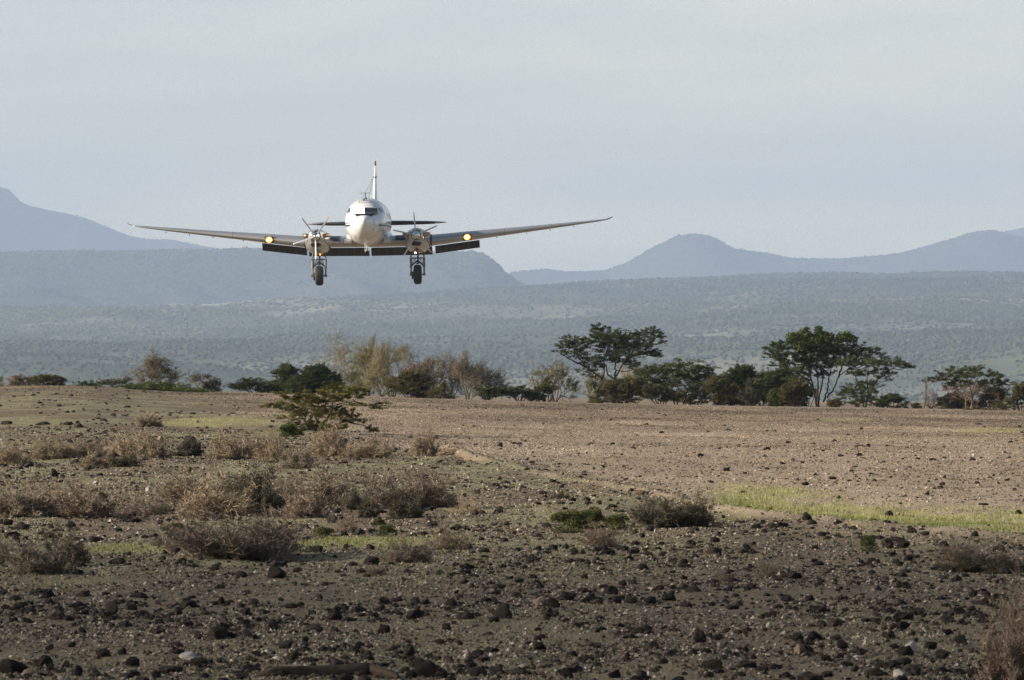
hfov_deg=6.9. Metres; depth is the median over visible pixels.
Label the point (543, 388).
bush
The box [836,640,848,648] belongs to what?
rock
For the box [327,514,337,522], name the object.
rock
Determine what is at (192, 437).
rock
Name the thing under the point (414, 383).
thicket
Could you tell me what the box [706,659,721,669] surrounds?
rock
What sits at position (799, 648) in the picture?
rock
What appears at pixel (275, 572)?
rock
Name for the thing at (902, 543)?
rock
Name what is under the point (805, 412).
gravel
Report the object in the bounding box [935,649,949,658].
rock
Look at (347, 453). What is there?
dry shrub
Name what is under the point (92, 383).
bush
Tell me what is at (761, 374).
thicket
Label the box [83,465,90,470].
rock
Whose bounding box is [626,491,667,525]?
dry shrub
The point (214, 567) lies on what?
rock
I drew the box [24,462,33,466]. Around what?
rock
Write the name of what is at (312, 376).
green bush
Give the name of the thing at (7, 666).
rock
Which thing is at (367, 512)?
dry shrub
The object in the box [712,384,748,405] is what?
thicket
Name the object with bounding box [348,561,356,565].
rock
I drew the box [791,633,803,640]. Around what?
rock
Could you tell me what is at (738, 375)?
thicket
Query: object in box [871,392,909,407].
thorn bush
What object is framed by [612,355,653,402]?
dry bush
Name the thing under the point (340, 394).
acacia
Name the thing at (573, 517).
cushion plant
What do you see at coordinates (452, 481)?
dry shrub
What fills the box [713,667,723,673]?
rock
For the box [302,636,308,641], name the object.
rock
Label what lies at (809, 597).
rock
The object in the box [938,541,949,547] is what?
rock
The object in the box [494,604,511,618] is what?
rock
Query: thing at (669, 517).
dry shrub
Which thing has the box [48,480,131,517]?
dry shrub
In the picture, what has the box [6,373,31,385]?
brown bush
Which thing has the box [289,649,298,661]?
rock
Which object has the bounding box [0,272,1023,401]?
hillside
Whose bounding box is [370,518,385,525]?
cushion plant
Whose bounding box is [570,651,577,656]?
rock
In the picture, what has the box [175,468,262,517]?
dry shrub
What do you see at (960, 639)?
rock
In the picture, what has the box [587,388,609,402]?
bush
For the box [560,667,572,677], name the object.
rock
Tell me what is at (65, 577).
rock
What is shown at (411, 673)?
rock
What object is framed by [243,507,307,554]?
dry shrub
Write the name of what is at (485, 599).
rock
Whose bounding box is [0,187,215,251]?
mountain
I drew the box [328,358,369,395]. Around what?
twiggy bush
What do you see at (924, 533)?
rock
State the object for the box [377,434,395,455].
dry shrub
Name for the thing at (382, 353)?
leafless tree
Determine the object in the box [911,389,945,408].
fallen branches
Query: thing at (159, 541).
dry shrub
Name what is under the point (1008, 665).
dry shrub
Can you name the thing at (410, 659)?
rock
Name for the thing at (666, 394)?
thicket
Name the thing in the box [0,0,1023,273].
sky
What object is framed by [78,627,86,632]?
rock
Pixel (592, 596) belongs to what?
rock
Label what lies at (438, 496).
dry shrub
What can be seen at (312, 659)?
rock
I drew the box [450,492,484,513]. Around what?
dry shrub
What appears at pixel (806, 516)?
rock
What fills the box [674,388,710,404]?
thicket
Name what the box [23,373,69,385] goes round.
brown bush
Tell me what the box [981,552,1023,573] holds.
dry shrub
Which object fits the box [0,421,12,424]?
rock
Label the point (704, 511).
cushion plant
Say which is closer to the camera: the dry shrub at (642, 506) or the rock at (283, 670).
the rock at (283, 670)
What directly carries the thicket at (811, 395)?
on the ground at (28, 415)
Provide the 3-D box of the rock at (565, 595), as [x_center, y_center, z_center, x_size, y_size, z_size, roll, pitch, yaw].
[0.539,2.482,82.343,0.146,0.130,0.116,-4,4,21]
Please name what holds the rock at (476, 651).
on the ground at (28, 415)
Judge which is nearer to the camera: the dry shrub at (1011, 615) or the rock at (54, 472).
the dry shrub at (1011, 615)
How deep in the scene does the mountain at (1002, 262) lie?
31452.81 m
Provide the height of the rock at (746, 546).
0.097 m
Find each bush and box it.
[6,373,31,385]
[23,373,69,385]
[70,379,108,387]
[114,380,211,391]
[182,370,223,390]
[202,380,222,391]
[225,376,283,392]
[265,361,301,392]
[274,422,308,436]
[279,361,346,393]
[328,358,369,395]
[360,362,398,395]
[401,355,449,397]
[467,365,515,399]
[501,384,547,400]
[524,383,559,401]
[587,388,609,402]
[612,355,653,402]
[826,397,847,406]
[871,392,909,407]
[933,391,970,408]
[968,386,1009,409]
[1004,381,1023,410]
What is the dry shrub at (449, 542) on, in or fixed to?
on the ground at (28, 415)
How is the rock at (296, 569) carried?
on the ground at (28, 415)
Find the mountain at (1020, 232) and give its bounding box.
[896,228,1023,253]
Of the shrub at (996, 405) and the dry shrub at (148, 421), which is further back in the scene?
the shrub at (996, 405)
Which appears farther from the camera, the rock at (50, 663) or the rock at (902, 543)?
the rock at (902, 543)
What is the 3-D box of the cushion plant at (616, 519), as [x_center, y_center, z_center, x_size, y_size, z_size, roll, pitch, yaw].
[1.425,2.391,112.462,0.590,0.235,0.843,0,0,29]
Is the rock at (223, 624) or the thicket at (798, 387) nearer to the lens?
the rock at (223, 624)
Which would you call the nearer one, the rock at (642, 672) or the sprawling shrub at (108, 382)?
the rock at (642, 672)
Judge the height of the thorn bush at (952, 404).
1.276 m
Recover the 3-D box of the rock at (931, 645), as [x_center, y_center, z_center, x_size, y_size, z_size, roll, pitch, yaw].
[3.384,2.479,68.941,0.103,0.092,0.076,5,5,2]
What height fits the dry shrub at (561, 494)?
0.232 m
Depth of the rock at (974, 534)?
107.28 m
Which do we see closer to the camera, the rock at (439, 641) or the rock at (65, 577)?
the rock at (439, 641)
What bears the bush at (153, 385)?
on the ground at (28, 415)
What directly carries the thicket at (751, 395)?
on the ground at (28, 415)
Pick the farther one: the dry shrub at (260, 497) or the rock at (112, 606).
the dry shrub at (260, 497)
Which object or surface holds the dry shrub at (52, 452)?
on the ground at (28, 415)
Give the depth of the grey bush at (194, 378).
499.85 m
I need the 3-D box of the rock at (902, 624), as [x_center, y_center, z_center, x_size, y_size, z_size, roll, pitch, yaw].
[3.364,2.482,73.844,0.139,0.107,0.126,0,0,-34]
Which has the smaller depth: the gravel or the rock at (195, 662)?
the rock at (195, 662)
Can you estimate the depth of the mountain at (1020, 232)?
41319.07 m
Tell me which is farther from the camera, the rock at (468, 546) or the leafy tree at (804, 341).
the leafy tree at (804, 341)
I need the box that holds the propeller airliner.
[127,161,612,285]
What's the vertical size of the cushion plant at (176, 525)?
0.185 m
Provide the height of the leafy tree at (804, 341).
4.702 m
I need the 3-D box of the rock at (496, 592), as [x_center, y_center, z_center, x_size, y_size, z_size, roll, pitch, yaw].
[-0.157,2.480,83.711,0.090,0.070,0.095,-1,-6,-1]
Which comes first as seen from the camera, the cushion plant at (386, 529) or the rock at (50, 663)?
the rock at (50, 663)
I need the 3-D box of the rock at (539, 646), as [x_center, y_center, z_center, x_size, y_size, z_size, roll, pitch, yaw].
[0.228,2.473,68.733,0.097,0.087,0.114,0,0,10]
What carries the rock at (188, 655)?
on the ground at (28, 415)
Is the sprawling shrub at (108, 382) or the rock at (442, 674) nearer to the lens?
the rock at (442, 674)
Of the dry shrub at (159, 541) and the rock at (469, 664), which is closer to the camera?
the rock at (469, 664)
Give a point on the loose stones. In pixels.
(632, 633)
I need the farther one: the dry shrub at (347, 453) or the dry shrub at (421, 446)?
the dry shrub at (421, 446)
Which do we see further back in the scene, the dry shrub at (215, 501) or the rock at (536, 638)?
the dry shrub at (215, 501)
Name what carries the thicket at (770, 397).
on the ground at (28, 415)
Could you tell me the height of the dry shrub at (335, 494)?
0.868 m
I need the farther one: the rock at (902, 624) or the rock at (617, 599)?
the rock at (617, 599)
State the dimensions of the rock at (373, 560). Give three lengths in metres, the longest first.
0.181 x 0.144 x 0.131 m
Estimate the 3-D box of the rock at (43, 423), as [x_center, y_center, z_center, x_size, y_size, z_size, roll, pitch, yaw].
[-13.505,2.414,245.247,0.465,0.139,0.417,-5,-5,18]
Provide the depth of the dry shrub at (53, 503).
120.70 m
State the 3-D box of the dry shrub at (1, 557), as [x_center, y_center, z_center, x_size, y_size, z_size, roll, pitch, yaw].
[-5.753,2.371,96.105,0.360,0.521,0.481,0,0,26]
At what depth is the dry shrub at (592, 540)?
103.51 m
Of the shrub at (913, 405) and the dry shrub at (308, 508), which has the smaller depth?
the dry shrub at (308, 508)
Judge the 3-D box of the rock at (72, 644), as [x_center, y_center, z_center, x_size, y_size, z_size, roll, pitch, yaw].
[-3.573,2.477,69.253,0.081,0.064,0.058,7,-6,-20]
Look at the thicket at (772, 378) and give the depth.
455.69 m
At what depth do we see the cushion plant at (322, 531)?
109.97 m
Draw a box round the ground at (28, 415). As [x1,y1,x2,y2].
[0,385,1023,679]
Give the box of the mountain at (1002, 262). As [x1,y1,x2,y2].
[509,230,1023,284]
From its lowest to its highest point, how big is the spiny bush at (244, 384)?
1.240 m
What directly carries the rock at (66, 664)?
on the ground at (28, 415)
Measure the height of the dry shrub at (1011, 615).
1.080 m
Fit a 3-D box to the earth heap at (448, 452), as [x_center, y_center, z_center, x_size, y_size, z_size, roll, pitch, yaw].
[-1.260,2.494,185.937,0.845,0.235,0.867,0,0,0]
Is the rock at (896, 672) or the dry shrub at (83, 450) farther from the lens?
the dry shrub at (83, 450)
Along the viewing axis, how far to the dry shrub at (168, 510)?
122.57 m
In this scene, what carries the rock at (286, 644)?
on the ground at (28, 415)
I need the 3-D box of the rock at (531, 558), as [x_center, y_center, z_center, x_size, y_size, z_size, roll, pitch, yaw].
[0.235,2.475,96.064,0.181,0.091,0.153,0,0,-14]
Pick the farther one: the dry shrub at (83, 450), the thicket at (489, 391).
the thicket at (489, 391)
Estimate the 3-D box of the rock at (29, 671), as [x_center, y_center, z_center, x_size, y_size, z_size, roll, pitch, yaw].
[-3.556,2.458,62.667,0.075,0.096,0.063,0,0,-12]
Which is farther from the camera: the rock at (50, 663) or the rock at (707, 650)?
the rock at (707, 650)
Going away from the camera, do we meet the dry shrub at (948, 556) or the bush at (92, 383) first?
the dry shrub at (948, 556)
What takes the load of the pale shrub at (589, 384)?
on the ground at (28, 415)
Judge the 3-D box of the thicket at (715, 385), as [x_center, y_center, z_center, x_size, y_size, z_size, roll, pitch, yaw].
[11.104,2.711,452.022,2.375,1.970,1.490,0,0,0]
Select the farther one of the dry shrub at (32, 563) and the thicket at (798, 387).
the thicket at (798, 387)
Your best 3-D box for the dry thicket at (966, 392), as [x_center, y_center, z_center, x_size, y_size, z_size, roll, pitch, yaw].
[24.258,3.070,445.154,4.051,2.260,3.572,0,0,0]
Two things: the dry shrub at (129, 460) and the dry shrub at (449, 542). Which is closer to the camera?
the dry shrub at (449, 542)
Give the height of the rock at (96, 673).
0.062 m
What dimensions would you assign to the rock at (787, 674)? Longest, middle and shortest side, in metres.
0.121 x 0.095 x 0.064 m
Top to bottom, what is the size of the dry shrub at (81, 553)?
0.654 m
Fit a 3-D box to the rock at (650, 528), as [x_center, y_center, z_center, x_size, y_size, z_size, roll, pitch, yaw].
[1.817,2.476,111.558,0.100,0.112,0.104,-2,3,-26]
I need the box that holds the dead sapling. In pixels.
[923,376,928,407]
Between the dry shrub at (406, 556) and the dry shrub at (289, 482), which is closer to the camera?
the dry shrub at (406, 556)
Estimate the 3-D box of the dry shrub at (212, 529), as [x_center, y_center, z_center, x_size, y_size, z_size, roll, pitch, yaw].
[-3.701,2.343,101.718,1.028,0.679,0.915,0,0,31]
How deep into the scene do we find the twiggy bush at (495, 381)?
455.95 m
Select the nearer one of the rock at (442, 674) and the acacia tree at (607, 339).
the rock at (442, 674)
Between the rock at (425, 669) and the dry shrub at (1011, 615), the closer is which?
the rock at (425, 669)
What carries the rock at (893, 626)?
on the ground at (28, 415)
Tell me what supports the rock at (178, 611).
on the ground at (28, 415)
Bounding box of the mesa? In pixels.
[0,248,517,306]
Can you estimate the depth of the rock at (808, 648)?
68.07 m
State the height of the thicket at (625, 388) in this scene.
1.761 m
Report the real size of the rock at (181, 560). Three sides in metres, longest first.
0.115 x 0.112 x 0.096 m
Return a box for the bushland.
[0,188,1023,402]
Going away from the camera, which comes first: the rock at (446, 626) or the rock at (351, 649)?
the rock at (351, 649)
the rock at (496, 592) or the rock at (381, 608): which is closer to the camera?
the rock at (381, 608)
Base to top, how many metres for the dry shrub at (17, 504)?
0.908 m
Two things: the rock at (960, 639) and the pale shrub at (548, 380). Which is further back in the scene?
the pale shrub at (548, 380)
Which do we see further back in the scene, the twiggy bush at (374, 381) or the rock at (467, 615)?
the twiggy bush at (374, 381)
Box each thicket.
[381,368,437,397]
[421,383,462,398]
[473,385,509,399]
[596,375,658,403]
[637,382,684,403]
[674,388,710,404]
[701,373,743,405]
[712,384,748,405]
[720,361,762,405]
[736,377,766,405]
[745,368,783,405]
[756,367,806,405]
[765,387,780,406]
[776,373,813,406]
[793,385,820,405]
[938,379,1008,408]
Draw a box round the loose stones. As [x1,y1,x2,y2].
[0,387,1023,679]
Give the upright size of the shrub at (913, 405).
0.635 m
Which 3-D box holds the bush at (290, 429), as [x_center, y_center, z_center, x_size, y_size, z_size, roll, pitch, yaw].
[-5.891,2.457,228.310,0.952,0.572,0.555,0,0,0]
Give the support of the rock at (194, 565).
on the ground at (28, 415)
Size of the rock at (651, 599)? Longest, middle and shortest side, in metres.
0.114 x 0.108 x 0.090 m
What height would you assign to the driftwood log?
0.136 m
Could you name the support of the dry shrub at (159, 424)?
on the ground at (28, 415)
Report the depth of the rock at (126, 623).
74.96 m
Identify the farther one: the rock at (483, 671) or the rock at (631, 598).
the rock at (631, 598)
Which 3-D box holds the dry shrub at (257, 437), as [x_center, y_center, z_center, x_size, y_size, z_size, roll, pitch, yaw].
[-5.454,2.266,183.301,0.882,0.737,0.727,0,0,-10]
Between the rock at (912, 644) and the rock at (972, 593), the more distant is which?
the rock at (972, 593)
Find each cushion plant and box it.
[161,522,184,533]
[311,526,338,536]
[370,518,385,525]
[373,523,400,536]
[536,508,600,532]
[572,506,608,529]
[603,513,637,528]
[692,508,712,525]
[859,535,879,551]
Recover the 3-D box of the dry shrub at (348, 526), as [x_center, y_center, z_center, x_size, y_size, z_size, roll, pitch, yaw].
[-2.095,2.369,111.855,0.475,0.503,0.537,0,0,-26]
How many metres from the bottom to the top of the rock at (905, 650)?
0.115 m
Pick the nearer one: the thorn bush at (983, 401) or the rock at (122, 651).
the rock at (122, 651)
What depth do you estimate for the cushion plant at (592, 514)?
114.07 m
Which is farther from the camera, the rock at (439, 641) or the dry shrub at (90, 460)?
the dry shrub at (90, 460)
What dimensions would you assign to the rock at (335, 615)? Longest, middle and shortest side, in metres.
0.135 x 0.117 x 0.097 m
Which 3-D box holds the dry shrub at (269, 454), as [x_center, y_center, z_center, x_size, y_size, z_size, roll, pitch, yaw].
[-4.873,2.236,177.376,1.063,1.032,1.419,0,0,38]
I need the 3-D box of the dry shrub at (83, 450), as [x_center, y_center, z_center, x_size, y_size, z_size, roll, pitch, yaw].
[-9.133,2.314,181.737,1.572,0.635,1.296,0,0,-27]
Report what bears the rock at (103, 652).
on the ground at (28, 415)
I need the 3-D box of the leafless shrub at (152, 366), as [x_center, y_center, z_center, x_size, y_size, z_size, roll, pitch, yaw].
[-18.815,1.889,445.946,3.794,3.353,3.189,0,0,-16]
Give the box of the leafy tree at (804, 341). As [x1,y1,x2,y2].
[761,325,891,406]
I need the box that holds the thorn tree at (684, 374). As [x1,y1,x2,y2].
[632,355,721,404]
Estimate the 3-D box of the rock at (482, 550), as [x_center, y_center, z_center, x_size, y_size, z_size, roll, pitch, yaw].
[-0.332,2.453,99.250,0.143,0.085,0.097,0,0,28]
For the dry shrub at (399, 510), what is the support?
on the ground at (28, 415)
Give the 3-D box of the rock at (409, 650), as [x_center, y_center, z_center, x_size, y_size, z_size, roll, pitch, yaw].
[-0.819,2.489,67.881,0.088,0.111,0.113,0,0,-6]
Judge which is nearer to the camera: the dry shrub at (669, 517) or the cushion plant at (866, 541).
the cushion plant at (866, 541)
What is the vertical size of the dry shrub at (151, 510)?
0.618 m
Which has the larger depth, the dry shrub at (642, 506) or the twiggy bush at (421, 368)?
the twiggy bush at (421, 368)
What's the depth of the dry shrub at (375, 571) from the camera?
90.11 m
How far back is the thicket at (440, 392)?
446.95 m
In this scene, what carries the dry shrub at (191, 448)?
on the ground at (28, 415)
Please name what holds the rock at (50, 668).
on the ground at (28, 415)
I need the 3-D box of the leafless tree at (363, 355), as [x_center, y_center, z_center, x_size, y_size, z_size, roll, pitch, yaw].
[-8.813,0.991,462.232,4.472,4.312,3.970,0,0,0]
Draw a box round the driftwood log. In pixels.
[256,662,399,678]
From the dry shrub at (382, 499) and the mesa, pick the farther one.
the mesa
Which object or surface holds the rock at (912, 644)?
on the ground at (28, 415)
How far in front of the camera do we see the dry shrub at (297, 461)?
164.34 m
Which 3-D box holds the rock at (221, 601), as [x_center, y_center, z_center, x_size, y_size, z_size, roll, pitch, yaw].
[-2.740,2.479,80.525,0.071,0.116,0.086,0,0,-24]
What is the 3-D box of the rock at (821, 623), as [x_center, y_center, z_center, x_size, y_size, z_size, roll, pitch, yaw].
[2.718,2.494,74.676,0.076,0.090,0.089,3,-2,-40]
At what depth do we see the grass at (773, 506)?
128.69 m
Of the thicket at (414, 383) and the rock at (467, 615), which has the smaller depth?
the rock at (467, 615)
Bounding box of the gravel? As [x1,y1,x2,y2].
[0,385,1023,583]
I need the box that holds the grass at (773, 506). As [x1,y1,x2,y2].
[34,417,1023,554]
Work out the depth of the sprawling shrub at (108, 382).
439.88 m
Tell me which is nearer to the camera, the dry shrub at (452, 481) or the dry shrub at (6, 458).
the dry shrub at (452, 481)
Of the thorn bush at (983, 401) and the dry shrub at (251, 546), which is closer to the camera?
the dry shrub at (251, 546)
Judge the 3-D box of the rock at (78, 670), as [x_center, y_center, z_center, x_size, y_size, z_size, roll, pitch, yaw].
[-3.193,2.438,62.665,0.072,0.111,0.068,0,0,-23]
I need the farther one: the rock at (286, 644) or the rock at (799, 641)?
the rock at (799, 641)
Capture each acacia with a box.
[256,382,394,433]
[832,354,916,407]
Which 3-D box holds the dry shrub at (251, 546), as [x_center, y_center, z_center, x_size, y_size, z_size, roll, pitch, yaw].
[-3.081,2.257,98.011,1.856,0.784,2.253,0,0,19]
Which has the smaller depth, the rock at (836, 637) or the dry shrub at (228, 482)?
the rock at (836, 637)
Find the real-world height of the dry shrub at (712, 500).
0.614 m
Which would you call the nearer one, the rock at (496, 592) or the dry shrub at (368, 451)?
the rock at (496, 592)
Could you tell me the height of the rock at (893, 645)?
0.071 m
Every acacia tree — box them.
[551,322,667,401]
[921,364,1017,407]
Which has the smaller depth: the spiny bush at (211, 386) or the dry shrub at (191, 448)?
the dry shrub at (191, 448)
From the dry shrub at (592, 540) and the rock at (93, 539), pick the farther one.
the rock at (93, 539)
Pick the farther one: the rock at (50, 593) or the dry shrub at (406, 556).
the dry shrub at (406, 556)
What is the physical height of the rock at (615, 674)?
0.087 m
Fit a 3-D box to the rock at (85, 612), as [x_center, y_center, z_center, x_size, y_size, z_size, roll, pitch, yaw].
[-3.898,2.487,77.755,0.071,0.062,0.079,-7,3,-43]
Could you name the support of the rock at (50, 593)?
on the ground at (28, 415)
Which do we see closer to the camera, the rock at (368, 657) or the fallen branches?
the rock at (368, 657)
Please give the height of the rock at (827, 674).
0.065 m
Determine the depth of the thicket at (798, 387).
449.87 m
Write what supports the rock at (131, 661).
on the ground at (28, 415)
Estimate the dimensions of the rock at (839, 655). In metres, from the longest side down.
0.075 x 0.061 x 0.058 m
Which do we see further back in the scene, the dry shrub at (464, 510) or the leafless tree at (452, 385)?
the leafless tree at (452, 385)
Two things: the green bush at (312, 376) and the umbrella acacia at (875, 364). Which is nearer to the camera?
the umbrella acacia at (875, 364)
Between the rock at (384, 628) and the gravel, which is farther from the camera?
the gravel
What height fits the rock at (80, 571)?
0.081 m
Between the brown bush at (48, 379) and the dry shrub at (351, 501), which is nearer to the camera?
the dry shrub at (351, 501)
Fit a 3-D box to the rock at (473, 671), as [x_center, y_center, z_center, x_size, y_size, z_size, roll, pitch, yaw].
[-0.289,2.465,63.092,0.107,0.095,0.085,0,0,36]
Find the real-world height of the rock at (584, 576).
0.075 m
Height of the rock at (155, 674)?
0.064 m
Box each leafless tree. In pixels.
[310,327,388,395]
[363,339,419,396]
[410,348,470,398]
[445,349,512,398]
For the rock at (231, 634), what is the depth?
71.04 m
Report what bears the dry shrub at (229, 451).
on the ground at (28, 415)
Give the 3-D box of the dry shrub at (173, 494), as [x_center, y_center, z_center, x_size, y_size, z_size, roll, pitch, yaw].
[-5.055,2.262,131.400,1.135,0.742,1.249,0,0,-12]
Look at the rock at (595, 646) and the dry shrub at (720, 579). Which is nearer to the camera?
the rock at (595, 646)
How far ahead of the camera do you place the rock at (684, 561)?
94.84 m
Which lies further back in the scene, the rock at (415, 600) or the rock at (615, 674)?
the rock at (415, 600)
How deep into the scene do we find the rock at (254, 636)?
70.82 m
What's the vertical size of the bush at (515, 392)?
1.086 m
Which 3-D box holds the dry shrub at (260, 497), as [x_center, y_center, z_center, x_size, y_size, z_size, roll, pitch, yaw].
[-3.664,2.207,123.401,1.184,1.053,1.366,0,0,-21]
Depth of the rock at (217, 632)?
70.94 m
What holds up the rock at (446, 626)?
on the ground at (28, 415)
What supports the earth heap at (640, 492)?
on the ground at (28, 415)
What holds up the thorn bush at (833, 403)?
on the ground at (28, 415)
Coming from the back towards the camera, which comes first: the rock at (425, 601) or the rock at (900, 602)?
the rock at (425, 601)
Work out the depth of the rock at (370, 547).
99.95 m
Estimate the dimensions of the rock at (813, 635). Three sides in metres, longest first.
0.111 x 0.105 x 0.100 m
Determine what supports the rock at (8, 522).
on the ground at (28, 415)
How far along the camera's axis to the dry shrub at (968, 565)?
90.46 m
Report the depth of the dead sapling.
444.74 m
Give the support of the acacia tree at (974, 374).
on the ground at (28, 415)
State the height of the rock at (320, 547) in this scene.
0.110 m
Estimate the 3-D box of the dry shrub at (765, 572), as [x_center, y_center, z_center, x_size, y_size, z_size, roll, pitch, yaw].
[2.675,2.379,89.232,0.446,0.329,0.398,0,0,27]
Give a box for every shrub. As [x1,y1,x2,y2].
[0,439,34,464]
[0,471,64,517]
[0,531,12,563]
[0,536,84,574]
[19,477,96,513]
[22,435,85,459]
[37,521,92,566]
[46,436,118,457]
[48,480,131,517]
[74,445,110,467]
[99,377,132,387]
[101,428,156,454]
[101,449,148,466]
[112,483,170,515]
[119,347,184,388]
[127,426,179,457]
[134,410,161,425]
[144,491,177,513]
[149,467,212,502]
[150,533,170,545]
[151,417,166,427]
[155,505,325,560]
[161,509,232,549]
[169,436,206,455]
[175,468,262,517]
[201,428,263,459]
[216,470,249,491]
[228,458,294,513]
[239,431,270,455]
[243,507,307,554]
[250,425,293,461]
[260,481,332,518]
[270,469,310,493]
[272,436,327,468]
[290,462,362,505]
[303,415,352,456]
[331,504,366,531]
[337,437,358,458]
[337,483,370,509]
[347,465,422,507]
[351,431,391,458]
[354,497,380,517]
[361,562,385,575]
[371,532,441,562]
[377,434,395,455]
[385,489,424,519]
[391,466,461,507]
[403,423,447,455]
[422,522,473,549]
[445,476,463,485]
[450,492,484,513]
[524,356,584,401]
[551,488,569,498]
[574,518,638,546]
[581,371,612,399]
[624,493,723,527]
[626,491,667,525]
[674,488,717,520]
[713,567,740,581]
[752,553,788,577]
[909,402,922,408]
[931,552,1008,572]
[932,530,993,563]
[972,581,1023,679]
[979,401,1011,410]
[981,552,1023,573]
[996,560,1023,663]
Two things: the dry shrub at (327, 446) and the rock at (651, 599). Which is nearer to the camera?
the rock at (651, 599)
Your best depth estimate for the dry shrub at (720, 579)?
88.52 m
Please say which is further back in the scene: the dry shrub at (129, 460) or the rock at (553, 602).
the dry shrub at (129, 460)
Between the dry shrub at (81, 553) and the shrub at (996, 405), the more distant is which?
the shrub at (996, 405)
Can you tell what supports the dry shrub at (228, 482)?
on the ground at (28, 415)
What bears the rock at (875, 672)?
on the ground at (28, 415)
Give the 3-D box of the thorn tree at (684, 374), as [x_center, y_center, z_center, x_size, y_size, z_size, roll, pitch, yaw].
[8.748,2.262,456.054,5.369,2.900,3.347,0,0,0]
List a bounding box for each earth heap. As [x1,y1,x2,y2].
[435,449,472,455]
[633,490,648,494]
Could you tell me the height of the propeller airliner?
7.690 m
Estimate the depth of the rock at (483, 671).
63.39 m
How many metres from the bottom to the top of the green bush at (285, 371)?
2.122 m
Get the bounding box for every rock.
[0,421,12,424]
[0,659,28,673]
[2,519,12,524]
[23,668,32,677]
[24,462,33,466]
[35,421,50,424]
[43,589,54,596]
[46,660,53,666]
[46,666,54,670]
[50,468,58,476]
[61,576,71,579]
[62,661,69,667]
[67,642,75,646]
[71,665,82,675]
[74,568,82,573]
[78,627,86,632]
[81,609,88,614]
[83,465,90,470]
[89,536,99,542]
[90,671,103,676]
[96,648,110,656]
[105,602,117,613]
[117,647,126,654]
[118,620,131,627]
[124,656,139,666]
[151,671,160,677]
[174,607,182,614]
[176,558,186,563]
[179,651,194,659]
[184,436,195,441]
[187,657,207,665]
[190,563,198,567]
[207,626,227,639]
[209,565,219,570]
[217,597,224,604]
[219,622,229,628]
[228,632,237,637]
[250,634,259,638]
[267,565,286,577]
[275,640,291,648]
[278,668,288,675]
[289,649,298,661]
[292,567,299,572]
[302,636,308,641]
[303,657,318,662]
[310,545,322,551]
[326,610,342,619]
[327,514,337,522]
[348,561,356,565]
[349,646,356,651]
[362,655,372,659]
[363,556,378,564]
[366,544,374,549]
[375,605,384,611]
[378,624,389,633]
[404,646,414,655]
[405,656,414,662]
[405,670,418,677]
[412,597,420,603]
[414,661,435,676]
[421,598,430,604]
[433,671,446,678]
[435,639,444,644]
[442,623,450,629]
[461,611,475,619]
[464,662,475,668]
[466,544,471,549]
[466,667,479,675]
[468,649,483,654]
[477,547,489,552]
[477,666,486,674]
[480,597,490,601]
[491,589,499,594]
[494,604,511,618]
[525,556,539,560]
[534,636,541,641]
[534,642,546,649]
[546,597,559,607]
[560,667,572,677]
[561,591,574,600]
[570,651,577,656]
[581,573,587,578]
[581,593,596,603]
[593,644,600,648]
[608,669,620,677]
[612,595,621,603]
[623,595,636,602]
[638,670,646,675]
[644,596,656,603]
[647,525,653,531]
[680,559,688,563]
[701,648,711,652]
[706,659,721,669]
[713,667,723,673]
[743,543,750,548]
[778,671,791,677]
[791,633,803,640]
[794,639,804,645]
[794,644,804,654]
[802,512,811,520]
[805,595,813,600]
[805,645,813,651]
[806,631,821,639]
[817,620,826,626]
[821,671,833,676]
[830,634,840,639]
[835,653,843,657]
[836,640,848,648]
[863,668,884,675]
[889,623,903,629]
[889,643,898,649]
[893,669,906,676]
[896,539,909,547]
[896,621,909,629]
[897,600,906,604]
[897,645,913,655]
[904,555,912,560]
[905,641,916,650]
[920,531,929,535]
[925,641,936,649]
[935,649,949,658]
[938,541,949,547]
[942,629,952,634]
[951,634,966,643]
[968,664,982,673]
[969,590,977,596]
[970,531,978,536]
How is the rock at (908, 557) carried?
on the ground at (28, 415)
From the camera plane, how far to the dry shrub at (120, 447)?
185.45 m
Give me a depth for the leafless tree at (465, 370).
453.75 m
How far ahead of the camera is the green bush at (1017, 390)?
440.88 m
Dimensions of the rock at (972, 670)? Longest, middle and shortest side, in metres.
0.107 x 0.104 x 0.103 m
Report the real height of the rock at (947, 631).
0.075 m
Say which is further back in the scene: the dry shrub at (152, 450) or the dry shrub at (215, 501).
the dry shrub at (152, 450)
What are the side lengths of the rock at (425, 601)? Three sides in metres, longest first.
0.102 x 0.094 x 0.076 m

